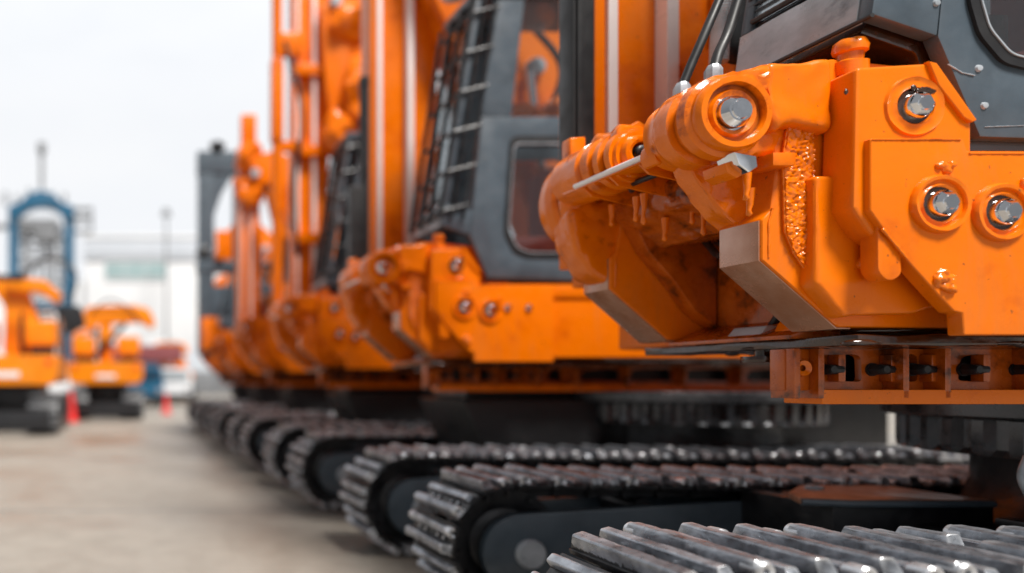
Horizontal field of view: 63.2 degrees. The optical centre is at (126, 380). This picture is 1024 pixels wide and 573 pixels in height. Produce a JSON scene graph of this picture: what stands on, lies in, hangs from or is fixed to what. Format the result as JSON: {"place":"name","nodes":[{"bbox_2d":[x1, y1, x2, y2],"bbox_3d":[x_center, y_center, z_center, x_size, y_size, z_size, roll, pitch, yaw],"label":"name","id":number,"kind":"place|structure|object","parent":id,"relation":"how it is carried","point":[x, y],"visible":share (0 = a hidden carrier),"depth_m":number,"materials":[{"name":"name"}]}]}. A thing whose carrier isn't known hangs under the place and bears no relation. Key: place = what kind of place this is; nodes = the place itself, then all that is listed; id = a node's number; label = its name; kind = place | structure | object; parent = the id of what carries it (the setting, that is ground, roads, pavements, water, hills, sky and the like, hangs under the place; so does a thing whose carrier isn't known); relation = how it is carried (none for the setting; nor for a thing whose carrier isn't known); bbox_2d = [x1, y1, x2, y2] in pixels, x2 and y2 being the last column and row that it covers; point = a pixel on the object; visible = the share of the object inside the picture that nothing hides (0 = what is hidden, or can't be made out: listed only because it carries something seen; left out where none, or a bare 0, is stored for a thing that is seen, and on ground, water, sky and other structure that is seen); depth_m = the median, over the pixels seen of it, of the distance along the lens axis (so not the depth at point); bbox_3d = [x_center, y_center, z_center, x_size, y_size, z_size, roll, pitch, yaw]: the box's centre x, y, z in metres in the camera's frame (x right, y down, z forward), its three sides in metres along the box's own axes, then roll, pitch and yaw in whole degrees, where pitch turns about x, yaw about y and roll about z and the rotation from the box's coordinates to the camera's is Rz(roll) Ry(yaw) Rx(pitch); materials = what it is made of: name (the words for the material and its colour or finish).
{"place":"outdoors","nodes":[
{"label":"outdoors","id":0,"kind":"place"},
{"bbox_2d":[48,369,76,391],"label":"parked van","id":1,"kind":"object","parent":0,"point":[63,387],"visible":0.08,"depth_m":42.00,"materials":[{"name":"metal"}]},
{"bbox_2d":[0,235,223,370],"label":"warehouse","id":2,"kind":"structure","parent":0,"point":[126,269],"depth_m":74.00,"materials":[{"name":"white metal"}]},
{"bbox_2d":[104,261,164,279],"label":"window","id":3,"kind":"structure","parent":2,"relation":"in","point":[113,270],"depth_m":73.93,"materials":[{"name":"teal glass"}]},
{"bbox_2d":[183,347,210,370],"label":"loading door","id":4,"kind":"structure","parent":2,"relation":"in","point":[194,361],"depth_m":73.93,"materials":[{"name":"white metal"}]},
{"bbox_2d":[0,0,797,298],"label":"sky","id":5,"kind":"structure","parent":0,"point":[123,97],"materials":[{"name":"white"}]},
{"bbox_2d":[0,395,898,572],"bbox_3d":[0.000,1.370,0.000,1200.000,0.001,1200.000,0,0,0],"label":"ground","id":6,"kind":"structure","parent":0,"point":[183,542],"depth_m":7.17,"materials":[{"name":"concrete"}]},
{"bbox_2d":[0,256,85,432],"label":"excavator","id":7,"kind":"object","parent":6,"relation":"on","point":[33,363],"visible":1,"depth_m":18.40,"materials":[{"name":"orange metal"}]},
{"bbox_2d":[0,142,92,368],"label":"gantry crane","id":8,"kind":"object","parent":6,"relation":"on","point":[47,231],"visible":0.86,"depth_m":52.00,"materials":[{"name":"blue paint"}]},
{"bbox_2d":[69,390,79,421],"bbox_3d":[-1.860,0.845,23.000,0.567,1.050,0.567,0,0,0],"label":"traffic cone","id":9,"kind":"object","parent":6,"relation":"on","point":[73,416],"visible":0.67,"depth_m":22.89,"materials":[{"name":"red plastic"}]},
{"bbox_2d":[67,299,154,418],"bbox_3d":[-0.519,-0.822,25.784,3.182,4.385,4.468,0,0,0],"label":"excavator","id":10,"kind":"object","parent":6,"relation":"on","point":[105,380],"visible":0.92,"depth_m":24.90,"materials":[{"name":"orange metal"}]},
{"bbox_2d":[128,367,163,405],"bbox_3d":[0.725,0.320,37.739,2.060,2.100,4.700,0,0,-6],"label":"parked van","id":11,"kind":"object","parent":6,"relation":"on","point":[151,384],"visible":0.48,"depth_m":35.52,"materials":[{"name":"blue paint"}]},
{"bbox_2d":[140,362,158,366],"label":"shipping container","id":12,"kind":"object","parent":6,"relation":"on","point":[150,364],"visible":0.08,"depth_m":46.00,"materials":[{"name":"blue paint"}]},
{"bbox_2d":[113,345,182,361],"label":"shipping container","id":13,"kind":"object","parent":12,"relation":"on","point":[161,353],"visible":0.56,"depth_m":46.10,"materials":[{"name":"red metal"}]},
{"bbox_2d":[77,371,231,395],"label":"site fence","id":14,"kind":"object","parent":6,"relation":"on","point":[206,383],"visible":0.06,"depth_m":60.00,"materials":[{"name":"grey metal"}]},
{"bbox_2d":[161,208,170,338],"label":"lamp post","id":15,"kind":"object","parent":6,"relation":"on","point":[165,213],"visible":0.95,"depth_m":69.89,"materials":[{"name":"grey metal"}]},
{"bbox_2d":[161,393,171,413],"bbox_3d":[1.660,0.945,28.600,0.459,0.850,0.459,0,0,0],"label":"traffic cone","id":16,"kind":"object","parent":6,"relation":"on","point":[166,409],"visible":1,"depth_m":28.50,"materials":[{"name":"red plastic"}]},
{"bbox_2d":[0,457,344,510],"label":"ground joints","id":17,"kind":"object","parent":6,"relation":"on","point":[151,510],"visible":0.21,"depth_m":7.20,"materials":[{"name":"grey concrete"}]},
{"bbox_2d":[161,368,191,403],"bbox_3d":[2.975,0.320,41.739,2.060,2.100,4.700,0,0,6],"label":"parked van","id":18,"kind":"object","parent":6,"relation":"on","point":[177,383],"visible":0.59,"depth_m":39.47,"materials":[{"name":"white metal"}]},
{"bbox_2d":[156,339,196,399],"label":"excavator","id":19,"kind":"object","parent":6,"relation":"on","point":[176,364],"visible":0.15,"depth_m":49.42,"materials":[{"name":"metal"}]},
{"bbox_2d":[185,274,262,430],"bbox_3d":[4.891,-0.883,19.679,6.218,4.461,2.460,0,0,0],"label":"crawler rig","id":20,"kind":"object","parent":6,"relation":"on","point":[238,391],"visible":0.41,"depth_m":19.30,"materials":[{"name":"orange paint"}]},
{"bbox_2d":[196,140,286,440],"bbox_3d":[4.846,-2.241,16.379,6.307,7.178,2.460,0,0,0],"label":"crawler rig","id":21,"kind":"object","parent":6,"relation":"on","point":[216,305],"visible":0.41,"depth_m":16.59,"materials":[{"name":"orange paint"}]},
{"bbox_2d":[212,114,338,457],"bbox_3d":[4.891,-1.941,13.079,6.218,6.578,2.460,0,0,0],"label":"crawler rig","id":22,"kind":"object","parent":6,"relation":"on","point":[260,348],"visible":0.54,"depth_m":13.30,"materials":[{"name":"orange paint"}]},
{"bbox_2d":[238,0,434,487],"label":"crawler rig","id":23,"kind":"object","parent":6,"relation":"on","point":[317,45],"visible":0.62,"depth_m":9.88,"materials":[{"name":"orange paint"}]},
{"bbox_2d":[286,0,968,555],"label":"crawler rig","id":24,"kind":"object","parent":6,"relation":"on","point":[478,314],"visible":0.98,"depth_m":5.87,"materials":[{"name":"orange paint"}]},
{"bbox_2d":[405,0,1023,572],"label":"crawler rig","id":25,"kind":"object","parent":6,"relation":"on","point":[815,200],"visible":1,"depth_m":2.67,"materials":[{"name":"orange metal"}]},
{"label":"shipping container","id":26,"kind":"object","parent":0,"visible":0},
{"bbox_2d":[146,339,180,366],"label":"shipping container","id":27,"kind":"object","parent":26,"relation":"on","point":[151,341],"visible":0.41,"depth_m":62.60,"materials":[{"name":"white metal"}]}
]}

